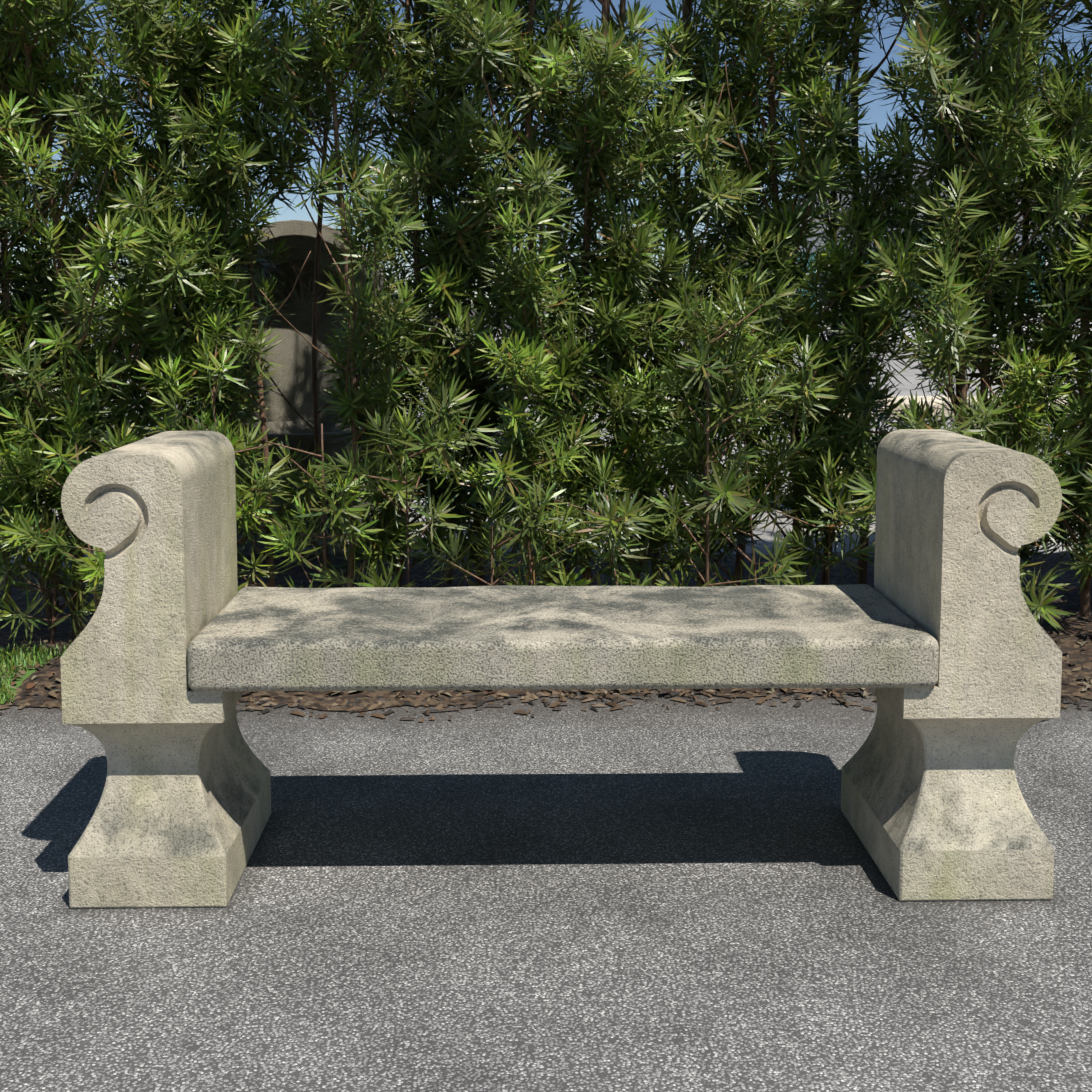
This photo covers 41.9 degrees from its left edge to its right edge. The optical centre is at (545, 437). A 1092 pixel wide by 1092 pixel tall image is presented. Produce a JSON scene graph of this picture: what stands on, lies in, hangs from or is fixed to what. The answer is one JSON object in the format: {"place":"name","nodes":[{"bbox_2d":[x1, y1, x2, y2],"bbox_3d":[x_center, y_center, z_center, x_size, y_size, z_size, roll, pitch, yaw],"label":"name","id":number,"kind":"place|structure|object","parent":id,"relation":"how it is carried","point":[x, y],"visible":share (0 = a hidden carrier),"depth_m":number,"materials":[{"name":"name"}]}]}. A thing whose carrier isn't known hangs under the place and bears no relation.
{"place":"outdoors","nodes":[
{"label":"outdoors","id":0,"kind":"place"},
{"bbox_2d":[208,220,396,555],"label":"fountain wall","id":1,"kind":"structure","parent":0,"point":[293,349],"depth_m":6.24,"materials":[{"name":"stone"}]},
{"bbox_2d":[493,418,541,540],"bbox_3d":[-0.111,0.184,6.552,0.340,0.542,0.340,0,5,-1],"label":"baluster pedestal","id":2,"kind":"object","parent":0,"point":[512,500],"visible":0.02,"depth_m":6.47,"materials":[{"name":"stone"}]},
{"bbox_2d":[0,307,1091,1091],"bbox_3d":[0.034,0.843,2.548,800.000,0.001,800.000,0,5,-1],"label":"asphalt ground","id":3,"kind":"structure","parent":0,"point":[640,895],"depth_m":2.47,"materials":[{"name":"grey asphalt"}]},
{"bbox_2d":[0,651,53,701],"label":"lawn soil","id":4,"kind":"structure","parent":3,"relation":"on","point":[19,680],"depth_m":4.11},
{"bbox_2d":[0,640,71,703],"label":"grass patch","id":5,"kind":"object","parent":4,"relation":"on","point":[12,655],"visible":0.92,"depth_m":4.24,"materials":[{"name":"green plant"}]},
{"bbox_2d":[68,705,270,907],"bbox_3d":[-0.717,0.649,2.768,0.282,0.345,0.470,0,5,-1],"label":"bench leg","id":6,"kind":"object","parent":3,"relation":"on","point":[181,816],"visible":0.69,"depth_m":2.57,"materials":[{"name":"beige stone"}]},
{"bbox_2d":[60,431,244,723],"bbox_3d":[-0.717,0.245,2.730,0.282,0.477,0.470,0,5,-1],"label":"bench armrest","id":7,"kind":"object","parent":6,"relation":"on","point":[153,517],"visible":0.96,"depth_m":2.51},
{"bbox_2d":[187,584,938,691],"bbox_3d":[0.029,0.377,2.755,1.329,0.094,0.500,0,5,-1],"label":"bench seat","id":8,"kind":"object","parent":7,"relation":"on","point":[513,637],"visible":1,"depth_m":2.52,"materials":[{"name":"stone"}]},
{"bbox_2d":[0,0,1091,649],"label":"hedge","id":9,"kind":"object","parent":3,"relation":"on","point":[562,370],"depth_m":4.45,"materials":[{"name":"green plant"}]},
{"bbox_2d":[0,549,1091,711],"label":"mulch bed","id":10,"kind":"object","parent":3,"relation":"on","point":[1069,636],"visible":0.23,"depth_m":4.97,"materials":[{"name":"brown wood"}]},
{"bbox_2d":[0,585,1091,719],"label":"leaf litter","id":11,"kind":"object","parent":10,"relation":"on","point":[54,694],"visible":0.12,"depth_m":3.97,"materials":[{"name":"brown plant"}]},
{"bbox_2d":[0,688,1091,721],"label":"mulch","id":12,"kind":"object","parent":3,"relation":"on","point":[298,702],"visible":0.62,"depth_m":3.86,"materials":[{"name":"brown plant"}]},
{"bbox_2d":[726,220,1091,342],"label":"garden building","id":13,"kind":"structure","parent":3,"relation":"on","point":[822,244],"depth_m":38.38,"materials":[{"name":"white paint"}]},
{"bbox_2d":[725,212,1086,341],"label":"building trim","id":14,"kind":"structure","parent":13,"relation":"attached to","point":[1021,217],"depth_m":38.04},
{"bbox_2d":[841,688,1053,900],"bbox_3d":[0.774,0.646,2.799,0.282,0.345,0.470,0,5,-1],"label":"bench leg","id":15,"kind":"object","parent":3,"relation":"on","point":[934,809],"visible":0.75,"depth_m":2.60,"materials":[{"name":"beige stone"}]},
{"bbox_2d":[874,429,1061,718],"bbox_3d":[0.774,0.242,2.761,0.282,0.477,0.470,0,5,-1],"label":"bench armrest","id":16,"kind":"object","parent":15,"relation":"on","point":[960,519],"visible":1,"depth_m":2.54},
{"bbox_2d":[2,328,1091,567],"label":"courtyard paving","id":17,"kind":"structure","parent":0,"point":[912,380],"depth_m":9.74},
{"bbox_2d":[3,0,1091,306],"label":"sky","id":18,"kind":"structure","parent":0,"point":[878,114],"materials":[{"name":"blue"}]},
{"bbox_2d":[707,160,1090,231],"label":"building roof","id":19,"kind":"structure","parent":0,"point":[889,184],"depth_m":39.71,"materials":[{"name":"grey"}]},
{"bbox_2d":[797,234,1043,332],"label":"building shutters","id":20,"kind":"object","parent":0,"point":[872,277],"depth_m":38.34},
{"bbox_2d":[784,396,1068,508],"bbox_3d":[2.281,0.085,7.447,2.100,0.572,0.600,0,5,-1],"label":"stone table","id":21,"kind":"object","parent":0,"point":[906,400],"depth_m":7.19,"materials":[{"name":"stone"}]},
{"bbox_2d":[818,255,1080,301],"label":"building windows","id":22,"kind":"structure","parent":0,"point":[841,264],"depth_m":38.39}
]}

